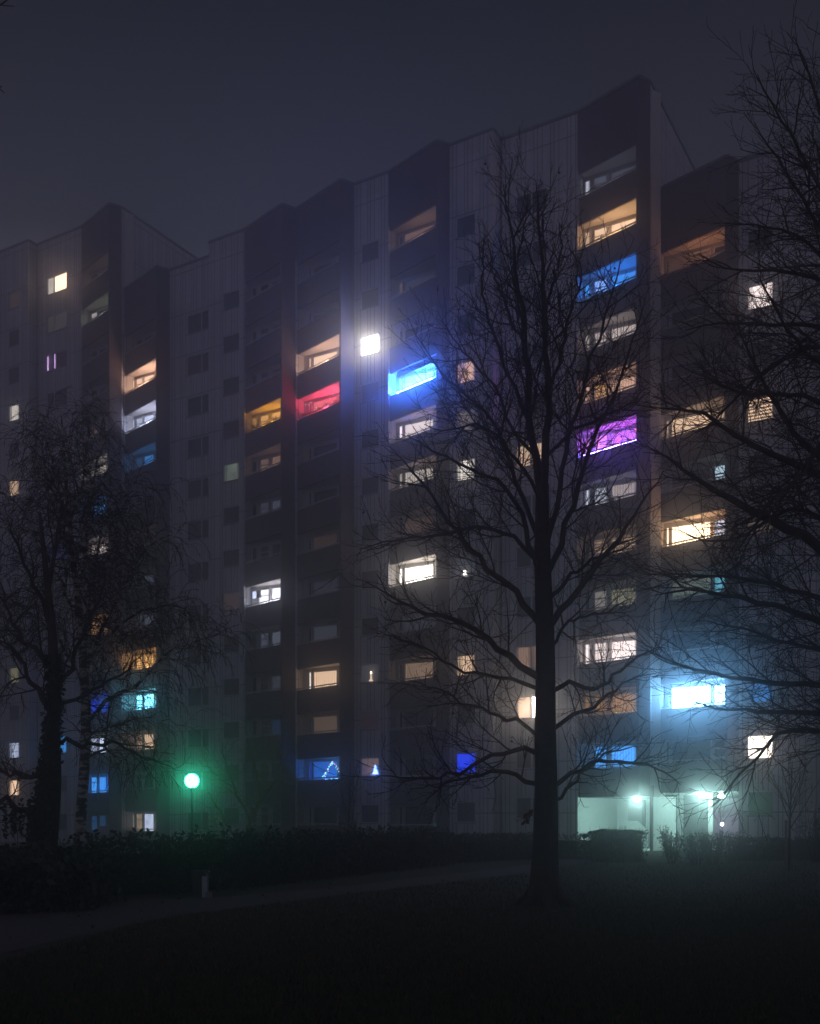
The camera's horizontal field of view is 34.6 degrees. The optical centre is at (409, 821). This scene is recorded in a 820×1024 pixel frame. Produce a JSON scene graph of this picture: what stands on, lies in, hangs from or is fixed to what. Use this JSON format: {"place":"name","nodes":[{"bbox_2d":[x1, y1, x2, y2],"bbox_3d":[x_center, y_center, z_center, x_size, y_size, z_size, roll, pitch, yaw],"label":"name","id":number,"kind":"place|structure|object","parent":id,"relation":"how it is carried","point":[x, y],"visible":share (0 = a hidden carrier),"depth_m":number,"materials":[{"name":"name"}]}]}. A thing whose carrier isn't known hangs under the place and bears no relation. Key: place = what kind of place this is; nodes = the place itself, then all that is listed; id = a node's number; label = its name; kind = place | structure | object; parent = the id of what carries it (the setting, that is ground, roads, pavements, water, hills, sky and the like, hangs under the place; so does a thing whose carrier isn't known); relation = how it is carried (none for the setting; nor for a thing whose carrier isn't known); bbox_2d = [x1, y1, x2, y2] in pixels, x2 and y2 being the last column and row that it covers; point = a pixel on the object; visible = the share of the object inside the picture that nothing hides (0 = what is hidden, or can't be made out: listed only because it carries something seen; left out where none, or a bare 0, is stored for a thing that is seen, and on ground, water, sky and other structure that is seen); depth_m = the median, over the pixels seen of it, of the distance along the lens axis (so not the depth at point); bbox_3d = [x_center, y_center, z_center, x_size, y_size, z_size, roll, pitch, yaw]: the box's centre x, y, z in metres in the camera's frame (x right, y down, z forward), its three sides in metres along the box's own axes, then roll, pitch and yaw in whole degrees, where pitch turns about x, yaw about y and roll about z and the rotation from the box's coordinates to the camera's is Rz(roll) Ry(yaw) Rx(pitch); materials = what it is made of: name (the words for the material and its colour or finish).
{"place":"outdoors","nodes":[
{"label":"outdoors","id":0,"kind":"place"},
{"bbox_2d":[0,859,589,953],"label":"path","id":1,"kind":"structure","parent":0,"point":[42,927],"depth_m":22.45,"materials":[{"name":"grey asphalt"}]},
{"bbox_2d":[0,832,819,1023],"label":"ground","id":2,"kind":"structure","parent":0,"point":[653,858],"depth_m":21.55,"materials":[{"name":"green plant"}]},
{"bbox_2d":[0,239,37,841],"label":"apartment block","id":3,"kind":"structure","parent":2,"relation":"on","point":[19,322],"depth_m":98.25,"materials":[{"name":"concrete"}]},
{"bbox_2d":[0,840,134,913],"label":"hedge","id":4,"kind":"object","parent":2,"relation":"on","point":[35,877],"visible":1,"depth_m":22.14,"materials":[{"name":"green plant"}]},
{"bbox_2d":[0,457,192,850],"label":"bare tree","id":5,"kind":"object","parent":2,"relation":"on","point":[42,814],"visible":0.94,"depth_m":26.95,"materials":[{"name":"brown plant"}]},
{"bbox_2d":[37,202,197,842],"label":"apartment block","id":6,"kind":"structure","parent":2,"relation":"on","point":[93,266],"depth_m":95.07,"materials":[{"name":"concrete"}]},
{"bbox_2d":[46,388,66,410],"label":"window","id":7,"kind":"structure","parent":6,"relation":"in","point":[61,399],"depth_m":96.90,"materials":[{"name":"glass"}]},
{"bbox_2d":[46,349,66,372],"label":"window","id":8,"kind":"structure","parent":6,"relation":"in","point":[57,360],"depth_m":96.90,"materials":[{"name":"glass"}]},
{"bbox_2d":[46,310,66,334],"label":"window","id":9,"kind":"structure","parent":6,"relation":"in","point":[56,322],"depth_m":96.90,"materials":[{"name":"glass"}]},
{"bbox_2d":[46,272,66,295],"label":"window","id":10,"kind":"structure","parent":6,"relation":"in","point":[55,284],"depth_m":96.90,"materials":[{"name":"glass"}]},
{"bbox_2d":[0,385,270,847],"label":"birch tree","id":11,"kind":"object","parent":2,"relation":"on","point":[83,781],"visible":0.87,"depth_m":28.86,"materials":[{"name":"brown plant"}]},
{"bbox_2d":[124,255,208,843],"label":"apartment block","id":12,"kind":"structure","parent":2,"relation":"on","point":[166,357],"depth_m":88.83,"materials":[{"name":"concrete"}]},
{"bbox_2d":[186,812,208,831],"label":"window","id":13,"kind":"structure","parent":12,"relation":"in","point":[196,815],"depth_m":87.71,"materials":[{"name":"glass"}]},
{"bbox_2d":[186,770,208,790],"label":"window","id":14,"kind":"structure","parent":12,"relation":"in","point":[203,786],"depth_m":87.61,"materials":[{"name":"glass"}]},
{"bbox_2d":[186,728,208,748],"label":"window","id":15,"kind":"structure","parent":12,"relation":"in","point":[193,741],"depth_m":87.71,"materials":[{"name":"glass"}]},
{"bbox_2d":[186,686,208,707],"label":"window","id":16,"kind":"structure","parent":12,"relation":"in","point":[200,699],"depth_m":87.71,"materials":[{"name":"glass"}]},
{"bbox_2d":[186,602,208,624],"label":"window","id":17,"kind":"structure","parent":12,"relation":"in","point":[202,611],"depth_m":87.61,"materials":[{"name":"glass"}]},
{"bbox_2d":[186,560,208,583],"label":"window","id":18,"kind":"structure","parent":12,"relation":"in","point":[198,575],"depth_m":87.71,"materials":[{"name":"glass"}]},
{"bbox_2d":[186,476,208,500],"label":"window","id":19,"kind":"structure","parent":12,"relation":"in","point":[197,488],"depth_m":87.71,"materials":[{"name":"glass"}]},
{"bbox_2d":[186,435,208,459],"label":"window","id":20,"kind":"structure","parent":12,"relation":"in","point":[199,446],"depth_m":87.71,"materials":[{"name":"glass"}]},
{"bbox_2d":[186,393,208,417],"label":"window","id":21,"kind":"structure","parent":12,"relation":"in","point":[197,405],"depth_m":87.71,"materials":[{"name":"glass"}]},
{"bbox_2d":[186,351,208,376],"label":"window","id":22,"kind":"structure","parent":12,"relation":"in","point":[198,363],"depth_m":87.71,"materials":[{"name":"glass"}]},
{"bbox_2d":[186,309,208,335],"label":"window","id":23,"kind":"structure","parent":12,"relation":"in","point":[196,322],"depth_m":87.71,"materials":[{"name":"glass"}]},
{"bbox_2d":[187,644,208,665],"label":"window","id":24,"kind":"structure","parent":12,"relation":"in","point":[200,658],"depth_m":87.79,"materials":[{"name":"glass"}]},
{"bbox_2d":[187,518,208,541],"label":"window","id":25,"kind":"structure","parent":12,"relation":"in","point":[202,526],"depth_m":87.71,"materials":[{"name":"glass"}]},
{"bbox_2d":[185,774,198,848],"bbox_3d":[-8.279,-0.113,50.000,0.540,3.426,0.540,0,0,0],"label":"street lamp","id":26,"kind":"object","parent":2,"relation":"on","point":[193,781],"visible":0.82,"depth_m":49.88,"materials":[{"name":"glass"}]},
{"bbox_2d":[191,870,209,897],"bbox_3d":[-4.176,1.238,26.272,0.330,0.525,0.325,0,0,0],"label":"litter bin","id":27,"kind":"object","parent":2,"relation":"on","point":[199,882],"visible":0.97,"depth_m":26.15,"materials":[{"name":"paint"}]},
{"bbox_2d":[187,709,316,847],"bbox_3d":[-5.777,-1.123,47.920,4.866,5.879,3.420,0,0,0],"label":"willow shrub","id":28,"kind":"object","parent":2,"relation":"on","point":[256,805],"visible":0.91,"depth_m":47.89,"materials":[{"name":"brown plant"}]},
{"bbox_2d":[58,822,461,895],"bbox_3d":[-2.675,0.757,36.003,3.422,1.531,20.402,0,0,19],"label":"hedge","id":29,"kind":"object","parent":2,"relation":"on","point":[246,861],"visible":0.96,"depth_m":30.97,"materials":[{"name":"green plant"}]},
{"bbox_2d":[331,755,365,831],"bbox_3d":[-2.187,-0.497,47.437,1.217,3.995,1.224,0,0,38],"label":"young tree","id":30,"kind":"object","parent":2,"relation":"on","point":[348,814],"visible":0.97,"depth_m":47.48,"materials":[{"name":"black plant"}]},
{"bbox_2d":[208,127,501,844],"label":"apartment block","id":31,"kind":"structure","parent":2,"relation":"on","point":[309,297],"depth_m":78.83,"materials":[{"name":"concrete"}]},
{"bbox_2d":[222,418,238,439],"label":"window","id":32,"kind":"structure","parent":31,"relation":"in","point":[230,428],"depth_m":85.91,"materials":[{"name":"glass"}]},
{"bbox_2d":[222,721,239,739],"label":"window","id":33,"kind":"structure","parent":31,"relation":"in","point":[228,726],"depth_m":85.91,"materials":[{"name":"glass"}]},
{"bbox_2d":[222,678,239,696],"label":"window","id":34,"kind":"structure","parent":31,"relation":"in","point":[230,685],"depth_m":85.91,"materials":[{"name":"glass"}]},
{"bbox_2d":[223,591,238,610],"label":"window","id":35,"kind":"structure","parent":31,"relation":"in","point":[231,599],"depth_m":85.91,"materials":[{"name":"glass"}]},
{"bbox_2d":[222,548,239,568],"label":"window","id":36,"kind":"structure","parent":31,"relation":"in","point":[230,557],"depth_m":85.91,"materials":[{"name":"glass"}]},
{"bbox_2d":[222,505,239,525],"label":"window","id":37,"kind":"structure","parent":31,"relation":"in","point":[230,514],"depth_m":85.91,"materials":[{"name":"glass"}]},
{"bbox_2d":[222,462,239,482],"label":"window","id":38,"kind":"structure","parent":31,"relation":"in","point":[230,471],"depth_m":85.91,"materials":[{"name":"glass"}]},
{"bbox_2d":[222,375,239,397],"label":"window","id":39,"kind":"structure","parent":31,"relation":"in","point":[230,385],"depth_m":85.91,"materials":[{"name":"glass"}]},
{"bbox_2d":[222,332,239,354],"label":"window","id":40,"kind":"structure","parent":31,"relation":"in","point":[230,342],"depth_m":85.91,"materials":[{"name":"glass"}]},
{"bbox_2d":[222,289,239,311],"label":"window","id":41,"kind":"structure","parent":31,"relation":"in","point":[230,299],"depth_m":85.91,"materials":[{"name":"glass"}]},
{"bbox_2d":[223,807,239,825],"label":"window","id":42,"kind":"structure","parent":31,"relation":"in","point":[227,813],"depth_m":85.87,"materials":[{"name":"glass"}]},
{"bbox_2d":[223,634,239,653],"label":"window","id":43,"kind":"structure","parent":31,"relation":"in","point":[233,646],"depth_m":85.91,"materials":[{"name":"glass"}]},
{"bbox_2d":[359,804,378,823],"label":"window","id":44,"kind":"structure","parent":31,"relation":"in","point":[369,812],"depth_m":78.45,"materials":[{"name":"glass"}]},
{"bbox_2d":[359,710,378,730],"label":"window","id":45,"kind":"structure","parent":31,"relation":"in","point":[369,719],"depth_m":78.45,"materials":[{"name":"glass"}]},
{"bbox_2d":[359,663,378,683],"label":"window","id":46,"kind":"structure","parent":31,"relation":"in","point":[366,669],"depth_m":78.49,"materials":[{"name":"glass"}]},
{"bbox_2d":[359,569,378,590],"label":"window","id":47,"kind":"structure","parent":31,"relation":"in","point":[368,575],"depth_m":78.45,"materials":[{"name":"glass"}]},
{"bbox_2d":[359,522,378,543],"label":"window","id":48,"kind":"structure","parent":31,"relation":"in","point":[364,528],"depth_m":78.45,"materials":[{"name":"glass"}]},
{"bbox_2d":[359,428,378,450],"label":"window","id":49,"kind":"structure","parent":31,"relation":"in","point":[375,432],"depth_m":78.45,"materials":[{"name":"glass"}]},
{"bbox_2d":[359,380,378,403],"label":"window","id":50,"kind":"structure","parent":31,"relation":"in","point":[369,391],"depth_m":78.45,"materials":[{"name":"glass"}]},
{"bbox_2d":[359,286,378,310],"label":"window","id":51,"kind":"structure","parent":31,"relation":"in","point":[370,297],"depth_m":78.45,"materials":[{"name":"glass"}]},
{"bbox_2d":[359,239,378,263],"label":"window","id":52,"kind":"structure","parent":31,"relation":"in","point":[369,251],"depth_m":78.45,"materials":[{"name":"glass"}]},
{"bbox_2d":[360,757,378,776],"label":"window","id":53,"kind":"structure","parent":31,"relation":"in","point":[365,770],"depth_m":79.73,"materials":[{"name":"glass"}]},
{"bbox_2d":[360,616,378,636],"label":"window","id":54,"kind":"structure","parent":31,"relation":"in","point":[371,622],"depth_m":78.49,"materials":[{"name":"glass"}]},
{"bbox_2d":[360,475,378,496],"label":"window","id":55,"kind":"structure","parent":31,"relation":"in","point":[369,485],"depth_m":78.45,"materials":[{"name":"glass"}]},
{"bbox_2d":[360,333,378,357],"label":"window","id":56,"kind":"structure","parent":31,"relation":"in","point":[369,344],"depth_m":78.45,"materials":[{"name":"glass"}]},
{"bbox_2d":[397,355,435,377],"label":"awning","id":57,"kind":"object","parent":31,"relation":"hanging from","point":[403,372],"visible":0.84,"depth_m":76.00,"materials":[{"name":"fabric"}]},
{"bbox_2d":[454,703,475,725],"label":"window","id":58,"kind":"structure","parent":31,"relation":"in","point":[469,722],"depth_m":73.97,"materials":[{"name":"glass"}]},
{"bbox_2d":[454,556,475,579],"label":"window","id":59,"kind":"structure","parent":31,"relation":"in","point":[463,561],"depth_m":73.97,"materials":[{"name":"glass"}]},
{"bbox_2d":[454,311,475,336],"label":"window","id":60,"kind":"structure","parent":31,"relation":"in","point":[463,316],"depth_m":73.97,"materials":[{"name":"glass"}]},
{"bbox_2d":[454,261,475,287],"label":"window","id":61,"kind":"structure","parent":31,"relation":"in","point":[462,274],"depth_m":73.92,"materials":[{"name":"glass"}]},
{"bbox_2d":[454,212,475,239],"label":"window","id":62,"kind":"structure","parent":31,"relation":"in","point":[465,224],"depth_m":73.92,"materials":[{"name":"glass"}]},
{"bbox_2d":[456,801,474,821],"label":"window","id":63,"kind":"structure","parent":31,"relation":"in","point":[465,810],"depth_m":73.92,"materials":[{"name":"glass"}]},
{"bbox_2d":[456,752,474,774],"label":"window","id":64,"kind":"structure","parent":31,"relation":"in","point":[461,758],"depth_m":73.97,"materials":[{"name":"glass"}]},
{"bbox_2d":[456,654,474,676],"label":"window","id":65,"kind":"structure","parent":31,"relation":"in","point":[462,662],"depth_m":73.93,"materials":[{"name":"glass"}]},
{"bbox_2d":[456,605,475,628],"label":"window","id":66,"kind":"structure","parent":31,"relation":"in","point":[463,610],"depth_m":73.90,"materials":[{"name":"glass"}]},
{"bbox_2d":[456,360,475,383],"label":"window","id":67,"kind":"structure","parent":31,"relation":"in","point":[469,368],"depth_m":73.84,"materials":[{"name":"glass"}]},
{"bbox_2d":[312,121,709,907],"bbox_3d":[1.677,-5.386,23.499,7.125,14.034,6.667,0,0,0],"label":"bare tree","id":68,"kind":"object","parent":2,"relation":"on","point":[544,887],"visible":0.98,"depth_m":23.46,"materials":[{"name":"brown plant"}]},
{"bbox_2d":[403,830,645,863],"bbox_3d":[3.699,0.929,51.426,10.954,1.210,5.379,0,0,-33],"label":"hedge","id":69,"kind":"object","parent":2,"relation":"on","point":[478,847],"visible":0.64,"depth_m":51.31,"materials":[{"name":"green plant"}]},
{"bbox_2d":[501,74,698,850],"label":"apartment block","id":70,"kind":"structure","parent":2,"relation":"on","point":[621,149],"depth_m":70.24,"materials":[{"name":"concrete"}]},
{"bbox_2d":[514,797,533,819],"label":"window","id":71,"kind":"structure","parent":70,"relation":"in","point":[523,804],"depth_m":72.70,"materials":[{"name":"glass"}]},
{"bbox_2d":[514,544,533,569],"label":"window","id":72,"kind":"structure","parent":70,"relation":"in","point":[523,561],"depth_m":72.75,"materials":[{"name":"glass"}]},
{"bbox_2d":[514,746,534,769],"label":"window","id":73,"kind":"structure","parent":70,"relation":"in","point":[529,764],"depth_m":72.61,"materials":[{"name":"glass"}]},
{"bbox_2d":[514,595,534,619],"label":"window","id":74,"kind":"structure","parent":70,"relation":"in","point":[529,600],"depth_m":72.61,"materials":[{"name":"glass"}]},
{"bbox_2d":[514,645,535,669],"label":"window","id":75,"kind":"structure","parent":70,"relation":"in","point":[523,651],"depth_m":72.58,"materials":[{"name":"glass"}]},
{"bbox_2d":[516,696,534,719],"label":"window","id":76,"kind":"structure","parent":70,"relation":"in","point":[526,710],"depth_m":72.61,"materials":[{"name":"glass"}]},
{"bbox_2d":[516,494,535,518],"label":"window","id":77,"kind":"structure","parent":70,"relation":"in","point":[531,498],"depth_m":72.49,"materials":[{"name":"glass"}]},
{"bbox_2d":[514,442,541,469],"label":"window","id":78,"kind":"structure","parent":70,"relation":"in","point":[539,444],"depth_m":72.58,"materials":[{"name":"glass"}]},
{"bbox_2d":[514,288,546,318],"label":"window","id":79,"kind":"structure","parent":70,"relation":"in","point":[527,304],"depth_m":72.37,"materials":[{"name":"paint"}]},
{"bbox_2d":[514,186,547,218],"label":"window","id":80,"kind":"structure","parent":70,"relation":"in","point":[519,204],"depth_m":72.36,"materials":[{"name":"glass"}]},
{"bbox_2d":[516,237,547,267],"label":"window","id":81,"kind":"structure","parent":70,"relation":"in","point":[534,254],"depth_m":72.36,"materials":[{"name":"glass"}]},
{"bbox_2d":[628,800,641,823],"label":"window","id":82,"kind":"structure","parent":70,"relation":"in","point":[634,807],"depth_m":73.50,"materials":[{"name":"glass"}]},
{"bbox_2d":[584,826,653,862],"bbox_3d":[7.822,0.815,49.198,2.239,1.388,2.360,0,0,-36],"label":"hedge","id":83,"kind":"object","parent":2,"relation":"on","point":[612,845],"visible":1,"depth_m":48.77,"materials":[{"name":"green plant"}]},
{"bbox_2d":[657,824,684,863],"bbox_3d":[9.275,0.786,46.971,1.038,1.439,1.203,0,0,8],"label":"shrub","id":84,"kind":"object","parent":2,"relation":"on","point":[667,847],"visible":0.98,"depth_m":46.74,"materials":[{"name":"green plant"}]},
{"bbox_2d":[559,872,819,892],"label":"worn track","id":85,"kind":"structure","parent":2,"relation":"on","point":[693,886],"depth_m":29.98,"materials":[{"name":"soil"}]},
{"bbox_2d":[574,0,819,839],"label":"bare tree","id":86,"kind":"object","parent":2,"relation":"on","point":[768,518],"visible":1,"depth_m":19.80,"materials":[{"name":"brown plant"}]},
{"bbox_2d":[674,830,719,865],"bbox_3d":[9.769,0.880,45.118,1.615,1.286,1.172,0,0,0],"label":"shrub","id":87,"kind":"object","parent":2,"relation":"on","point":[691,844],"visible":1,"depth_m":44.97,"materials":[{"name":"green plant"}]},
{"bbox_2d":[694,830,729,864],"bbox_3d":[10.428,0.862,45.632,1.179,1.291,1.309,0,0,21],"label":"shrub","id":88,"kind":"object","parent":2,"relation":"on","point":[719,845],"visible":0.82,"depth_m":45.53,"materials":[{"name":"green plant"}]},
{"bbox_2d":[659,141,798,850],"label":"apartment block","id":89,"kind":"structure","parent":2,"relation":"on","point":[683,203],"depth_m":66.61,"materials":[{"name":"concrete"}]},
{"bbox_2d":[684,795,698,849],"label":"entrance door","id":90,"kind":"structure","parent":89,"relation":"in","point":[692,824],"depth_m":68.95,"materials":[{"name":"grey paint"}]},
{"bbox_2d":[699,795,707,849],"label":"entrance door","id":91,"kind":"structure","parent":89,"relation":"in","point":[703,824],"depth_m":68.50,"materials":[{"name":"grey paint"}]},
{"bbox_2d":[745,677,772,703],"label":"window","id":92,"kind":"structure","parent":89,"relation":"in","point":[751,687],"depth_m":65.77,"materials":[{"name":"glass"}]},
{"bbox_2d":[745,395,772,423],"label":"window","id":93,"kind":"structure","parent":89,"relation":"in","point":[751,411],"depth_m":65.76,"materials":[{"name":"glass"}]},
{"bbox_2d":[745,281,772,311],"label":"window","id":94,"kind":"structure","parent":89,"relation":"in","point":[771,282],"depth_m":65.82,"materials":[{"name":"glass"}]},
{"bbox_2d":[746,564,772,591],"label":"window","id":95,"kind":"structure","parent":89,"relation":"in","point":[756,570],"depth_m":65.79,"materials":[{"name":"glass"}]},
{"bbox_2d":[745,453,773,479],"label":"window","id":96,"kind":"structure","parent":89,"relation":"in","point":[764,456],"depth_m":65.76,"materials":[{"name":"glass"}]},
{"bbox_2d":[747,621,772,647],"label":"window","id":97,"kind":"structure","parent":89,"relation":"in","point":[758,627],"depth_m":65.73,"materials":[{"name":"glass"}]},
{"bbox_2d":[747,791,773,815],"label":"window","id":98,"kind":"structure","parent":89,"relation":"in","point":[764,799],"depth_m":65.76,"materials":[{"name":"glass"}]},
{"bbox_2d":[747,734,773,759],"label":"window","id":99,"kind":"structure","parent":89,"relation":"in","point":[763,741],"depth_m":65.82,"materials":[{"name":"glass"}]},
{"bbox_2d":[747,337,773,366],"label":"window","id":100,"kind":"structure","parent":89,"relation":"in","point":[762,343],"depth_m":65.73,"materials":[{"name":"glass"}]},
{"bbox_2d":[747,224,773,255],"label":"window","id":101,"kind":"structure","parent":89,"relation":"in","point":[752,236],"depth_m":65.89,"materials":[{"name":"glass"}]},
{"bbox_2d":[715,829,751,862],"bbox_3d":[11.602,0.904,47.494,1.236,1.275,1.199,0,0,0],"label":"shrub","id":102,"kind":"object","parent":2,"relation":"on","point":[728,850],"visible":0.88,"depth_m":47.41,"materials":[{"name":"green plant"}]},
{"bbox_2d":[731,834,819,860],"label":"hedge","id":103,"kind":"object","parent":2,"relation":"on","point":[768,849],"visible":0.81,"depth_m":50.76,"materials":[{"name":"green plant"}]},
{"bbox_2d":[759,745,819,869],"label":"young tree","id":104,"kind":"object","parent":2,"relation":"on","point":[790,826],"visible":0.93,"depth_m":40.79,"materials":[{"name":"brown plant"}]},
{"bbox_2d":[787,805,819,861],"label":"shrub","id":105,"kind":"object","parent":2,"relation":"on","point":[816,836],"visible":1,"depth_m":48.91,"materials":[{"name":"green plant"}]},
{"bbox_2d":[794,137,819,839],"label":"apartment block","id":106,"kind":"structure","parent":2,"relation":"on","point":[815,761],"depth_m":63.90,"materials":[{"name":"concrete"}]},
{"bbox_2d":[0,0,819,831],"label":"sky","id":107,"kind":"structure","parent":0,"point":[198,119],"materials":[{"name":"grey"}]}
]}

